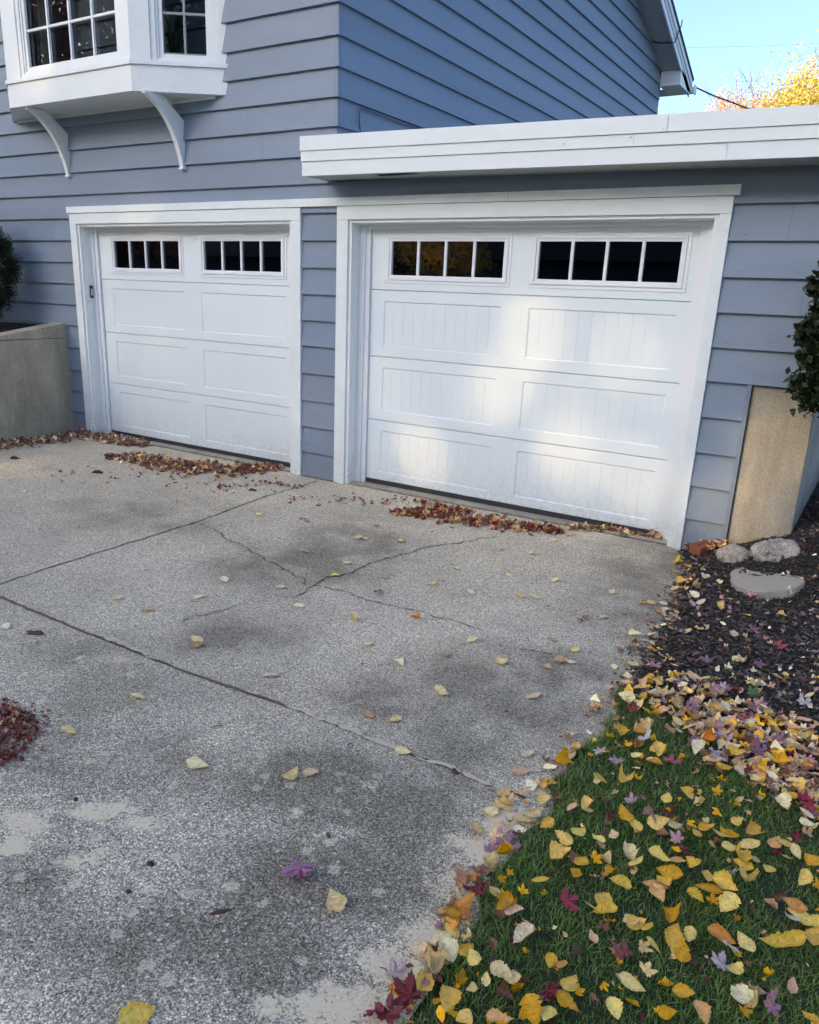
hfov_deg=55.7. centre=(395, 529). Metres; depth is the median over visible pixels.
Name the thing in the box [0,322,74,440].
retaining wall
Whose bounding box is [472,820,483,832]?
birch leaf
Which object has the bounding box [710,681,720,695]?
maple leaf
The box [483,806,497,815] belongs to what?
birch leaf
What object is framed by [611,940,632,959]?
maple leaf
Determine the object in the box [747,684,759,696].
maple leaf
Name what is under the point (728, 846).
birch leaf
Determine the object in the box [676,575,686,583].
birch leaf
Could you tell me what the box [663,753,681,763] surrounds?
maple leaf
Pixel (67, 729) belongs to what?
birch leaf
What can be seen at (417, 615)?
birch leaf
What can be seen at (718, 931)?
birch leaf
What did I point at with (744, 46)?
utility wire
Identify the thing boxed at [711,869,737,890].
birch leaf
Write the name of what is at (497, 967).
birch leaf
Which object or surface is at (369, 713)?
birch leaf
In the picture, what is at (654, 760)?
birch leaf
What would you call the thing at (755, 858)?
birch leaf
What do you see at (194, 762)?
birch leaf
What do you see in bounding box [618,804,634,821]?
birch leaf
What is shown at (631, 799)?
maple leaf
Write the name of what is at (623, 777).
birch leaf
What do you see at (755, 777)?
birch leaf
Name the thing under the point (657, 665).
maple leaf
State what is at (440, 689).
birch leaf
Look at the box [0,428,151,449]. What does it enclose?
leaf heap
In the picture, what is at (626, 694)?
birch leaf
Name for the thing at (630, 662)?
birch leaf
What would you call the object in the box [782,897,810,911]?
birch leaf
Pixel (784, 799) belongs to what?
birch leaf
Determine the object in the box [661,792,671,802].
birch leaf
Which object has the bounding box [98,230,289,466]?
garage door
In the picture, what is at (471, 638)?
birch leaf
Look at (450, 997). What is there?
birch leaf
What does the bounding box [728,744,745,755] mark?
birch leaf
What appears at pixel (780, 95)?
golden tree
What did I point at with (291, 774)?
birch leaf
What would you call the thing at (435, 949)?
maple leaf
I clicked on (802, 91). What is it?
golden tree
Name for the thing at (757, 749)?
maple leaf
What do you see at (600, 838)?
birch leaf
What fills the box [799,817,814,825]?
birch leaf
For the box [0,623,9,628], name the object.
birch leaf
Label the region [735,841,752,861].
birch leaf
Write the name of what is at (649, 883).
birch leaf
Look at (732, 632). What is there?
birch leaf
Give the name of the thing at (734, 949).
maple leaf
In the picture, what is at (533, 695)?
birch leaf
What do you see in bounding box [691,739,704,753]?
birch leaf
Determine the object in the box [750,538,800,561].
rock
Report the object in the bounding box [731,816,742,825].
birch leaf
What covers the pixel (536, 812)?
birch leaf
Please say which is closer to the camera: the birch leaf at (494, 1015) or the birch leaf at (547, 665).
the birch leaf at (494, 1015)
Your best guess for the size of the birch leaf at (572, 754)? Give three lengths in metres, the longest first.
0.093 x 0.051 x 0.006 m
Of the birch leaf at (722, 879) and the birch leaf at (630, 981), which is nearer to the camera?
the birch leaf at (630, 981)
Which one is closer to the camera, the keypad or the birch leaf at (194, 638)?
the birch leaf at (194, 638)
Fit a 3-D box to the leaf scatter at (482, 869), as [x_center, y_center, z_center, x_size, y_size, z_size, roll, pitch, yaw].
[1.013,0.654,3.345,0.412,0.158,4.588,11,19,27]
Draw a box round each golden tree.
[730,48,818,109]
[736,30,818,107]
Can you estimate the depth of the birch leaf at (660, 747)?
2.85 m
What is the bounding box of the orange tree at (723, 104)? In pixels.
[705,68,777,110]
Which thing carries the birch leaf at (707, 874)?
on the grass at (717, 1012)
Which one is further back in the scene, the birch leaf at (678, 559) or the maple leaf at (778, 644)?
the birch leaf at (678, 559)
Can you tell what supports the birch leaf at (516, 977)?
on the grass at (717, 1012)
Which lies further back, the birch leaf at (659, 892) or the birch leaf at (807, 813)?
the birch leaf at (807, 813)
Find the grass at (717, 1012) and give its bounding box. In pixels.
[383,680,818,1023]
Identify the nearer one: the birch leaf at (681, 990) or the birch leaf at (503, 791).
the birch leaf at (681, 990)
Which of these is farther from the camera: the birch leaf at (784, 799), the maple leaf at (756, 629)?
the maple leaf at (756, 629)
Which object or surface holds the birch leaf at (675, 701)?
on the mulch bed at (808, 557)
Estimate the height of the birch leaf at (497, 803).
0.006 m
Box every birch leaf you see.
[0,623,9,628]
[60,725,77,733]
[112,594,121,598]
[118,1000,155,1023]
[131,693,145,698]
[143,606,153,609]
[184,756,208,768]
[189,641,203,646]
[191,635,202,641]
[193,594,203,597]
[220,576,228,581]
[262,673,276,675]
[282,766,297,779]
[294,603,304,606]
[302,767,317,775]
[326,889,346,911]
[351,612,359,619]
[363,709,374,717]
[382,994,395,1009]
[388,714,401,720]
[388,981,404,995]
[394,657,403,665]
[394,746,410,753]
[403,958,424,978]
[407,939,425,957]
[409,611,420,617]
[416,968,434,990]
[423,945,447,973]
[426,942,443,957]
[430,930,451,943]
[434,684,447,694]
[438,932,458,961]
[439,984,461,1011]
[444,916,459,927]
[445,922,458,938]
[446,902,461,917]
[454,892,475,920]
[455,867,472,888]
[456,1008,472,1023]
[458,943,473,956]
[467,635,476,641]
[467,949,481,965]
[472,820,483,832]
[482,850,496,871]
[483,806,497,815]
[486,1007,513,1021]
[490,960,512,977]
[494,799,511,810]
[495,656,506,663]
[495,787,510,795]
[495,842,513,854]
[496,890,517,909]
[497,792,513,805]
[499,969,520,984]
[504,903,524,914]
[510,765,530,774]
[512,814,531,821]
[513,922,534,942]
[519,993,542,1023]
[520,749,533,756]
[525,692,540,697]
[525,779,536,790]
[525,808,541,816]
[532,876,548,881]
[538,793,549,803]
[539,778,556,785]
[540,817,554,827]
[540,1006,556,1020]
[543,663,550,668]
[545,952,557,967]
[549,840,570,859]
[553,960,568,967]
[554,654,566,661]
[554,747,572,764]
[554,989,571,1001]
[555,830,572,844]
[556,991,578,1011]
[560,975,578,991]
[567,803,576,810]
[568,741,580,749]
[568,751,575,758]
[570,868,581,876]
[571,647,579,651]
[571,827,585,835]
[573,856,588,864]
[581,795,594,807]
[592,833,605,841]
[592,900,617,913]
[593,772,606,783]
[594,892,612,903]
[606,996,623,1019]
[608,829,618,838]
[610,664,617,668]
[610,874,631,889]
[616,722,628,735]
[618,690,634,701]
[618,763,634,782]
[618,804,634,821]
[619,971,645,991]
[622,913,638,924]
[623,672,631,677]
[623,837,638,859]
[625,913,645,930]
[628,628,640,634]
[628,660,638,665]
[628,855,642,865]
[630,819,642,830]
[631,752,641,757]
[634,720,651,734]
[639,922,653,929]
[640,717,652,728]
[642,879,667,889]
[647,758,662,763]
[647,814,669,829]
[647,936,660,953]
[648,845,670,861]
[649,745,657,751]
[649,883,664,901]
[652,676,662,684]
[653,741,666,756]
[655,682,667,696]
[656,864,682,879]
[656,875,671,885]
[658,1005,676,1019]
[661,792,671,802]
[662,903,680,922]
[664,923,685,949]
[667,820,682,828]
[669,856,685,861]
[670,698,683,707]
[672,716,682,724]
[672,982,694,997]
[673,554,681,562]
[674,944,690,961]
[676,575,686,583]
[681,786,693,794]
[683,926,696,941]
[686,856,701,867]
[687,887,703,901]
[689,590,699,597]
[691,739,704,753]
[692,829,701,836]
[693,578,700,587]
[693,995,711,1023]
[694,883,722,893]
[696,599,705,604]
[698,821,714,830]
[702,726,716,740]
[702,755,721,761]
[702,870,712,880]
[703,716,715,728]
[707,923,735,943]
[708,701,723,714]
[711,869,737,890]
[712,828,730,837]
[716,761,733,769]
[717,600,724,609]
[718,703,731,712]
[718,891,740,911]
[721,841,735,850]
[727,961,743,974]
[728,729,744,740]
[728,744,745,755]
[729,630,737,636]
[730,984,753,1003]
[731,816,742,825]
[733,858,753,870]
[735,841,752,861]
[737,930,756,955]
[738,653,746,662]
[739,863,759,881]
[740,838,759,848]
[746,819,765,834]
[750,677,760,686]
[750,773,761,780]
[752,856,759,862]
[755,679,766,685]
[758,764,768,772]
[759,929,806,947]
[763,707,775,716]
[763,864,775,871]
[765,751,774,759]
[767,836,781,847]
[774,792,791,808]
[774,837,791,846]
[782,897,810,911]
[785,912,800,920]
[787,727,802,737]
[787,905,806,916]
[790,776,809,789]
[790,843,800,858]
[795,913,818,926]
[798,868,812,884]
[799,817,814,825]
[800,807,814,818]
[802,1010,818,1023]
[804,692,814,696]
[804,853,818,865]
[804,927,818,945]
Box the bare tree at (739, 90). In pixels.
[694,60,783,111]
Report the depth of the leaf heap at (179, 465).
7.18 m
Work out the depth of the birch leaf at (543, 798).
2.62 m
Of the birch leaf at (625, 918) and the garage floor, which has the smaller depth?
the birch leaf at (625, 918)
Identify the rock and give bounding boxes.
[716,544,751,562]
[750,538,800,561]
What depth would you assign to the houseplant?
6.59 m
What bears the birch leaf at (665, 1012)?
on the grass at (717, 1012)
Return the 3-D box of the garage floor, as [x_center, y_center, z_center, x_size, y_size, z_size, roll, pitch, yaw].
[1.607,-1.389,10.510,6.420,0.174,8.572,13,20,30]
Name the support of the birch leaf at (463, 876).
on the driveway
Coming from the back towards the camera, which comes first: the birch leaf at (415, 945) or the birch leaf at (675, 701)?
the birch leaf at (675, 701)
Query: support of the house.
on the ground
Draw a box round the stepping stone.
[730,567,804,599]
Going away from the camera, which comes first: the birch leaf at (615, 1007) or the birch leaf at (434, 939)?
the birch leaf at (615, 1007)
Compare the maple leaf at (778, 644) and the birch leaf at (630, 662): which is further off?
the maple leaf at (778, 644)
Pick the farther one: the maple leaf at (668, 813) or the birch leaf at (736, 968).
the maple leaf at (668, 813)
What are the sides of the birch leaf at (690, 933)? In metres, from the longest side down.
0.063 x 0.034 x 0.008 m
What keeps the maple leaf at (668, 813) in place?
on the grass at (717, 1012)
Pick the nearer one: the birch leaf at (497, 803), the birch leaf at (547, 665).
the birch leaf at (497, 803)
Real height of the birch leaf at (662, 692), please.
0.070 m
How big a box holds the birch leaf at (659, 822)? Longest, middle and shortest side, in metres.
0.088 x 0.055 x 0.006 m
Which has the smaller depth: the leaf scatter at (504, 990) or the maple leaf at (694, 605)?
the leaf scatter at (504, 990)
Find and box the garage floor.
[101,430,745,544]
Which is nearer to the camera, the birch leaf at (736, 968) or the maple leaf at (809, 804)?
the birch leaf at (736, 968)
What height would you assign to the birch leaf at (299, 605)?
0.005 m
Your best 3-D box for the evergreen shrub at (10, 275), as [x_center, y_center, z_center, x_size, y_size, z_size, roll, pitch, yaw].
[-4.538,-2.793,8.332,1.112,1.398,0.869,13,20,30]
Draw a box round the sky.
[658,0,818,113]
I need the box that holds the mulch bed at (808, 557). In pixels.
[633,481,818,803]
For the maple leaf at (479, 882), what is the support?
on the driveway
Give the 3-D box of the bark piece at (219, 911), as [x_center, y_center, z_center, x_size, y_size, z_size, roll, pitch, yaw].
[-0.482,1.043,2.121,0.059,0.008,0.014,-4,18,-19]
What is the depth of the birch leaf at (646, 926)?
2.05 m
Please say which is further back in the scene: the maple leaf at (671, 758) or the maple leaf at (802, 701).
the maple leaf at (802, 701)
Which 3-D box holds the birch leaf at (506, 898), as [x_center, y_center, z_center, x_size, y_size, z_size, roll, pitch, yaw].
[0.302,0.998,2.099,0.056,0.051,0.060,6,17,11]
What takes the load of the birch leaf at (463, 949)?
on the grass at (717, 1012)
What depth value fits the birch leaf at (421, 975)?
1.90 m
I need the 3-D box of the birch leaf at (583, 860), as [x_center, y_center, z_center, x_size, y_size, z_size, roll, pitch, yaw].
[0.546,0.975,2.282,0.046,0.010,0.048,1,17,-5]
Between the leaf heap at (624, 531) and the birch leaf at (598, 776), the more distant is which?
the leaf heap at (624, 531)
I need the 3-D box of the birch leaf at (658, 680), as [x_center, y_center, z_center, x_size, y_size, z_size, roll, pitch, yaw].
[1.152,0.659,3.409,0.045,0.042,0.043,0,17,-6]
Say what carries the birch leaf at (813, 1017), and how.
on the grass at (717, 1012)
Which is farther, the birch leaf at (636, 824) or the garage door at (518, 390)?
the garage door at (518, 390)
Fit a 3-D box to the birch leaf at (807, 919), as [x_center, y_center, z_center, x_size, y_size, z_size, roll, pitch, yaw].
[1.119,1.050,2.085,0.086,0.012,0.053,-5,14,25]
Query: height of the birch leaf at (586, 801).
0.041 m
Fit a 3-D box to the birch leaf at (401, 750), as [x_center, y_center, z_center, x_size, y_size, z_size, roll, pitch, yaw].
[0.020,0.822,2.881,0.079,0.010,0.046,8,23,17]
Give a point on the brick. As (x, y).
(698, 548)
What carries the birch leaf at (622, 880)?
on the grass at (717, 1012)
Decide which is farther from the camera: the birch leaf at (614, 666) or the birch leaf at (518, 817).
the birch leaf at (614, 666)
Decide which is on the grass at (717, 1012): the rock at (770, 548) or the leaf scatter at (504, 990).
the leaf scatter at (504, 990)
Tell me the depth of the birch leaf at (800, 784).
2.71 m
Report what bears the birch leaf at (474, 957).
on the grass at (717, 1012)
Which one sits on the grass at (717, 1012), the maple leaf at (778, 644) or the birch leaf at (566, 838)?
the birch leaf at (566, 838)
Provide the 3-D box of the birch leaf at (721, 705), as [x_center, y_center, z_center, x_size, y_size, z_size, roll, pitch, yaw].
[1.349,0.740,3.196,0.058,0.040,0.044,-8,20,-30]
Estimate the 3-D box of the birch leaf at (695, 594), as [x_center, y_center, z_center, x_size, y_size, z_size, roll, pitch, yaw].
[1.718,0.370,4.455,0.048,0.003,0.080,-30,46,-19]
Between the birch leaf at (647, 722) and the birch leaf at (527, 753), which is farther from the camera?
the birch leaf at (647, 722)
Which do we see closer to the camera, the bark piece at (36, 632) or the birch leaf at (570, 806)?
the birch leaf at (570, 806)
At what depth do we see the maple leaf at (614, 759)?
2.79 m
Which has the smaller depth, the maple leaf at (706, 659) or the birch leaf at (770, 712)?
the birch leaf at (770, 712)
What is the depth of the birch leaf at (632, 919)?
2.06 m
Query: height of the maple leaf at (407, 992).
0.066 m
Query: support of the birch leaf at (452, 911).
on the driveway
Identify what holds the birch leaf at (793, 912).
on the grass at (717, 1012)
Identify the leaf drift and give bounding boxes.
[621,670,818,819]
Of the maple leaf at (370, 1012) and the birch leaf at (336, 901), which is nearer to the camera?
the maple leaf at (370, 1012)
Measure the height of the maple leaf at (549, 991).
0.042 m
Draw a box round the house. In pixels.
[0,0,818,549]
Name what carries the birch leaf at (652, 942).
on the grass at (717, 1012)
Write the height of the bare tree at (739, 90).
11.334 m
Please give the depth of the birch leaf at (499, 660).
3.61 m
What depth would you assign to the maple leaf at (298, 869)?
2.25 m
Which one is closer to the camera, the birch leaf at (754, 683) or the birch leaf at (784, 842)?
the birch leaf at (784, 842)
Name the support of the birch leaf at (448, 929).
on the driveway
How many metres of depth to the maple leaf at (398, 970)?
1.94 m
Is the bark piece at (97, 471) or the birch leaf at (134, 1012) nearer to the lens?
the birch leaf at (134, 1012)
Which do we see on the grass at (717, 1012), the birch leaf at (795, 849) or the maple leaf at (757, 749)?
the birch leaf at (795, 849)
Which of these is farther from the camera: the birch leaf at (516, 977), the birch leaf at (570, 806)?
the birch leaf at (570, 806)
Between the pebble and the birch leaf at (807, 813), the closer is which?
the pebble
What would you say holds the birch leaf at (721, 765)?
on the grass at (717, 1012)
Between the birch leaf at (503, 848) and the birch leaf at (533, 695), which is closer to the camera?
the birch leaf at (503, 848)
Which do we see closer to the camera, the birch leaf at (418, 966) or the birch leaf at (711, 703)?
the birch leaf at (418, 966)
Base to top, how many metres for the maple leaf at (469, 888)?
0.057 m
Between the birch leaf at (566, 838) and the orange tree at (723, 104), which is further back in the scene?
the orange tree at (723, 104)
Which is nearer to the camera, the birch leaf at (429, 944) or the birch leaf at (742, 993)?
the birch leaf at (742, 993)
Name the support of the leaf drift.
on the mulch bed at (808, 557)
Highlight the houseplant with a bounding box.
[163,8,190,52]
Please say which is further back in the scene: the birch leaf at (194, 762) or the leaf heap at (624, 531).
the leaf heap at (624, 531)
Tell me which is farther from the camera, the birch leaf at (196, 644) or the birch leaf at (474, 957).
the birch leaf at (196, 644)
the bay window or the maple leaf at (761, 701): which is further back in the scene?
the bay window
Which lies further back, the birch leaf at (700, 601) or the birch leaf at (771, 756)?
the birch leaf at (700, 601)
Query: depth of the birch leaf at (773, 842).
2.39 m
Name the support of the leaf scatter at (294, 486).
on the driveway
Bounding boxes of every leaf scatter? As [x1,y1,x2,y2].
[43,466,436,507]
[391,538,728,1022]
[405,693,818,1023]
[630,512,818,781]
[801,502,818,548]
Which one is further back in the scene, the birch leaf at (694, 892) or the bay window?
the bay window
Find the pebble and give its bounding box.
[146,860,154,866]
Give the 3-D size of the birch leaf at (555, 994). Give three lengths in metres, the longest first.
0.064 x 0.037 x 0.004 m
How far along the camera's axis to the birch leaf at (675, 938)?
2.01 m
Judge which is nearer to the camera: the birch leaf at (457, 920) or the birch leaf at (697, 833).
the birch leaf at (457, 920)
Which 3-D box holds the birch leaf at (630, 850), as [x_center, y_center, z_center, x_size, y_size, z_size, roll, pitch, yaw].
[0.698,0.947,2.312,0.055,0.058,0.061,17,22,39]
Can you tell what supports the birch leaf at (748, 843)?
on the grass at (717, 1012)
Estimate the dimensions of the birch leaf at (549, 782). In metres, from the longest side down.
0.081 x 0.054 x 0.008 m
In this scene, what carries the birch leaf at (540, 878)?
on the grass at (717, 1012)
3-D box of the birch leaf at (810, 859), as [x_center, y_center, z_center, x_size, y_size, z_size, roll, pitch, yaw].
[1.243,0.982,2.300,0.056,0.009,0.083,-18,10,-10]
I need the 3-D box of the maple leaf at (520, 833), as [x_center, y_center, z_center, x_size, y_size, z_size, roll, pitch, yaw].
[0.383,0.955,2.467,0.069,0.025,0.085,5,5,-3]
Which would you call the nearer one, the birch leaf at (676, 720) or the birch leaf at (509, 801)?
the birch leaf at (509, 801)
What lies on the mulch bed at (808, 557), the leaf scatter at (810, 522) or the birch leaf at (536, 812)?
the leaf scatter at (810, 522)
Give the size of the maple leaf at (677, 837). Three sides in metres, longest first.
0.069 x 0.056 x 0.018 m
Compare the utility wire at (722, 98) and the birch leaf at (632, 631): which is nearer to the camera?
the birch leaf at (632, 631)
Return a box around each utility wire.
[686,43,818,47]
[697,87,750,108]
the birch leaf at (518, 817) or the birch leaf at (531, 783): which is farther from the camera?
the birch leaf at (531, 783)
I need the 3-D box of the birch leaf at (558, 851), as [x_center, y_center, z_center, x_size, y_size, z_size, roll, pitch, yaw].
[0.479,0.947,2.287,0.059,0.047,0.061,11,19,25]
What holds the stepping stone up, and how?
on the mulch bed at (808, 557)
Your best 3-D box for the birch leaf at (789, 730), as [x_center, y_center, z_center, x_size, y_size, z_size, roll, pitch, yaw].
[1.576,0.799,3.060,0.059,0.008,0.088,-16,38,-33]
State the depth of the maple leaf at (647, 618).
4.12 m
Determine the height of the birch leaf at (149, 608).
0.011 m
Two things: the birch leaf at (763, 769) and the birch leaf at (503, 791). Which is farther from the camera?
the birch leaf at (763, 769)
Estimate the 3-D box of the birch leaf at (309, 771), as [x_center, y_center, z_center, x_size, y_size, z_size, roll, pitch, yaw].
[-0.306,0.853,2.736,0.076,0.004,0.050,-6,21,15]
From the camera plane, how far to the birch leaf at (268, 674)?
3.41 m
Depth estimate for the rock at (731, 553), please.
4.91 m
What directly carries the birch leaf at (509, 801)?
on the birch leaf at (497, 803)
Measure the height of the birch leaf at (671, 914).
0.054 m
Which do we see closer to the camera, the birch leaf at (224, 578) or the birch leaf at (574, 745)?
the birch leaf at (574, 745)
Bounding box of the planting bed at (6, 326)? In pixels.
[0,322,38,332]
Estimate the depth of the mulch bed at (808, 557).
4.02 m
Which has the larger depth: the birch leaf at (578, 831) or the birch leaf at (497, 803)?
the birch leaf at (497, 803)
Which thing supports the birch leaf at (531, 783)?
on the driveway
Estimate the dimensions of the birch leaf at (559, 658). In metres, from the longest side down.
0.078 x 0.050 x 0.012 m
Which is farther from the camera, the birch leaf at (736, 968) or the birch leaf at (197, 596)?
the birch leaf at (197, 596)
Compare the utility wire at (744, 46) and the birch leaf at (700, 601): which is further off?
the utility wire at (744, 46)
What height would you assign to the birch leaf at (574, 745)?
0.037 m
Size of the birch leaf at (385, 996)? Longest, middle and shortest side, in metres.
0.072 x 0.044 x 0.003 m
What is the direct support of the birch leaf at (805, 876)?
on the grass at (717, 1012)
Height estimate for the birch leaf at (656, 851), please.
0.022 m
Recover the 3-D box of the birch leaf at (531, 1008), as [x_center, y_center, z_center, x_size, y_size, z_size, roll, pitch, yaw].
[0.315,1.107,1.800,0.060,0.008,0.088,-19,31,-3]
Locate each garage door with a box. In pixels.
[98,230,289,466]
[366,226,701,532]
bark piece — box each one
[26,630,44,634]
[91,470,102,473]
[209,908,229,914]
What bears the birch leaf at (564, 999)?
on the grass at (717, 1012)
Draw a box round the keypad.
[89,286,93,297]
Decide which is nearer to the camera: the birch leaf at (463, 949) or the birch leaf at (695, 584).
the birch leaf at (463, 949)
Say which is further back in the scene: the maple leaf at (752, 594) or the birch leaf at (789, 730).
the maple leaf at (752, 594)
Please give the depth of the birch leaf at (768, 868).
2.28 m
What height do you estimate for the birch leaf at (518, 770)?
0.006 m
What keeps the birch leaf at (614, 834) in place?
on the grass at (717, 1012)
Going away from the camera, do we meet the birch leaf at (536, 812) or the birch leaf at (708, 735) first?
the birch leaf at (536, 812)
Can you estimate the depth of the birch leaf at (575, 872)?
2.24 m
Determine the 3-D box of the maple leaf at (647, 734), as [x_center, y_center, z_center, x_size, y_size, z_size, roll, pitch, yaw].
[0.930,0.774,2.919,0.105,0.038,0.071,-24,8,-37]
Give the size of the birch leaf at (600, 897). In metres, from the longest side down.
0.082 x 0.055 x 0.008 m
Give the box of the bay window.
[0,0,227,176]
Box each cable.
[359,108,420,132]
[652,20,682,43]
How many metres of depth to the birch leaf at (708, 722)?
3.07 m
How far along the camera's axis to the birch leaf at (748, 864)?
2.29 m
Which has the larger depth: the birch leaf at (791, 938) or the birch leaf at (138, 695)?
the birch leaf at (138, 695)
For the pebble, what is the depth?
2.28 m
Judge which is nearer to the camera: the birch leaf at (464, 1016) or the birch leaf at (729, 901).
the birch leaf at (464, 1016)
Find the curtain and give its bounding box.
[26,0,47,66]
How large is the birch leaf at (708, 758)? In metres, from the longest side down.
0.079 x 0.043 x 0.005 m
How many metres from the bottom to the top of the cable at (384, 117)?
0.410 m
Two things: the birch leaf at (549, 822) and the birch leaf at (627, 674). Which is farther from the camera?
the birch leaf at (627, 674)
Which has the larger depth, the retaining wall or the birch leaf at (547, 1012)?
the retaining wall
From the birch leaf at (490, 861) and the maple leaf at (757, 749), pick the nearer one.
the birch leaf at (490, 861)
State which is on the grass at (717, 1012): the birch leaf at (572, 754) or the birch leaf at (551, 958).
the birch leaf at (551, 958)
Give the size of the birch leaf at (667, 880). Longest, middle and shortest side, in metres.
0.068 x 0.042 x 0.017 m
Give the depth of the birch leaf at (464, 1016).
1.77 m
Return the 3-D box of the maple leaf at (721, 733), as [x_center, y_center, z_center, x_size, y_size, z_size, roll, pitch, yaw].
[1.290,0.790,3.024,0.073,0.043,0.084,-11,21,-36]
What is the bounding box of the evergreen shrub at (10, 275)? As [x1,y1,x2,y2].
[0,226,21,322]
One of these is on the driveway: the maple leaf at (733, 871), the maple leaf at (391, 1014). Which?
the maple leaf at (391, 1014)
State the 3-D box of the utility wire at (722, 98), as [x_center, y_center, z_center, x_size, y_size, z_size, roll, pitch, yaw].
[13.984,-9.562,18.949,22.222,1.520,0.037,-10,21,-35]
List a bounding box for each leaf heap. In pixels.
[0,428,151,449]
[0,697,53,765]
[104,451,283,480]
[389,496,564,535]
[565,521,663,539]
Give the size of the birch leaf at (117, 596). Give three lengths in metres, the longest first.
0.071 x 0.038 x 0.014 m
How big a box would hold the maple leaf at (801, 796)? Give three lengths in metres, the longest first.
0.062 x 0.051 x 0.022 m
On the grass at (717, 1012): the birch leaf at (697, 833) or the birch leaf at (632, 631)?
the birch leaf at (697, 833)
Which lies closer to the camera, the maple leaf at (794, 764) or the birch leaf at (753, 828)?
the birch leaf at (753, 828)
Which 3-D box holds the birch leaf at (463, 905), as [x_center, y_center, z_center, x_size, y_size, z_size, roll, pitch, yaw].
[0.178,1.025,2.113,0.065,0.075,0.047,8,18,18]
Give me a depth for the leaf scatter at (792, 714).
3.65 m
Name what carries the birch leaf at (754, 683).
on the mulch bed at (808, 557)
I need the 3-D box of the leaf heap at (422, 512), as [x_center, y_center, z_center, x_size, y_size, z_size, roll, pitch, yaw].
[0.594,-0.078,5.822,1.338,0.094,0.572,13,20,30]
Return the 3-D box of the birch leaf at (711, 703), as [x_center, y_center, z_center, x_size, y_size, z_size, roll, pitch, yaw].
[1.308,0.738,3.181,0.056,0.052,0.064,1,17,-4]
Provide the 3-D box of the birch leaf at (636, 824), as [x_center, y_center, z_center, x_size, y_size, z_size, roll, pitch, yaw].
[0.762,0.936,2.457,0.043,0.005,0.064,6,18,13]
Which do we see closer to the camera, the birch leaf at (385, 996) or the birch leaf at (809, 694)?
the birch leaf at (385, 996)
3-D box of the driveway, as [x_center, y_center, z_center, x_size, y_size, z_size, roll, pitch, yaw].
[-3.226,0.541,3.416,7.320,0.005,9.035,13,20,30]
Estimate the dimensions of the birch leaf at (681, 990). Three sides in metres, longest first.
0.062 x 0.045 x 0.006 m
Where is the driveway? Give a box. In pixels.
[0,435,691,1023]
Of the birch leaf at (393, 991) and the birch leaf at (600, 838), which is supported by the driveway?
the birch leaf at (393, 991)
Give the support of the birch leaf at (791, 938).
on the grass at (717, 1012)
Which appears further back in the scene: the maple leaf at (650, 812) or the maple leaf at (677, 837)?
the maple leaf at (650, 812)
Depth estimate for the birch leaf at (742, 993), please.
1.87 m
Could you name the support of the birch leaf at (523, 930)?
on the grass at (717, 1012)
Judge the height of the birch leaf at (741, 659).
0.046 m
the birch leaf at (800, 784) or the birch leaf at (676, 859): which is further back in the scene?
the birch leaf at (800, 784)
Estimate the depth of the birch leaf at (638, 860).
2.29 m
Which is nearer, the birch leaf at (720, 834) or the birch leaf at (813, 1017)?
the birch leaf at (813, 1017)
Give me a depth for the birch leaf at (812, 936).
2.04 m
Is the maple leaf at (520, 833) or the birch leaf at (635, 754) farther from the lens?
the birch leaf at (635, 754)
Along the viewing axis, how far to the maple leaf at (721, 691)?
3.33 m
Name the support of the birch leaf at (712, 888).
on the grass at (717, 1012)
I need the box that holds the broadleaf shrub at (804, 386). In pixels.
[782,260,818,417]
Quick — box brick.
[689,540,717,555]
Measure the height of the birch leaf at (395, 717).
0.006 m
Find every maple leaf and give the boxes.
[280,854,314,879]
[363,1006,386,1017]
[374,989,403,1023]
[379,955,405,984]
[392,969,425,1009]
[431,941,445,967]
[462,882,483,895]
[471,876,490,894]
[495,829,521,860]
[507,829,526,835]
[538,981,559,1000]
[560,887,579,910]
[593,747,605,754]
[608,755,624,763]
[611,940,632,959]
[623,792,636,803]
[625,701,639,711]
[637,727,650,742]
[644,615,654,621]
[647,806,655,820]
[649,661,662,667]
[662,804,675,816]
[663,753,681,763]
[670,830,684,843]
[676,676,687,687]
[678,844,693,856]
[687,657,700,661]
[691,601,699,609]
[700,655,712,662]
[709,746,726,761]
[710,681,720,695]
[711,950,729,971]
[713,717,723,730]
[714,723,731,737]
[715,687,727,694]
[723,939,739,953]
[725,866,738,874]
[736,712,749,721]
[747,588,757,596]
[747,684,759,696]
[748,624,760,633]
[749,735,766,755]
[753,659,764,668]
[753,696,767,707]
[755,734,771,741]
[764,985,780,1016]
[774,639,788,648]
[792,760,800,766]
[797,692,811,705]
[797,790,810,800]
[799,795,814,812]
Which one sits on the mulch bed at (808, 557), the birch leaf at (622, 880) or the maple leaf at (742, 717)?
the maple leaf at (742, 717)
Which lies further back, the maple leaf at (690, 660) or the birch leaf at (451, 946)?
the maple leaf at (690, 660)
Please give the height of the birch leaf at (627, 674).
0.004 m
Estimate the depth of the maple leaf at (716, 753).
2.83 m
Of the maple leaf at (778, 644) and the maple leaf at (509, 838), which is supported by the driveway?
the maple leaf at (509, 838)
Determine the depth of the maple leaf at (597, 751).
2.84 m
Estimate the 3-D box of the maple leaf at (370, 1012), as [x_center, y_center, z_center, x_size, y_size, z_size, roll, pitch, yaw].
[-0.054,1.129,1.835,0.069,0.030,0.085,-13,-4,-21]
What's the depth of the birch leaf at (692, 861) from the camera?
2.29 m
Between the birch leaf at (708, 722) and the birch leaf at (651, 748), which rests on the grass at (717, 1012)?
the birch leaf at (651, 748)
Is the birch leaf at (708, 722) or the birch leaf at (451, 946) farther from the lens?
the birch leaf at (708, 722)

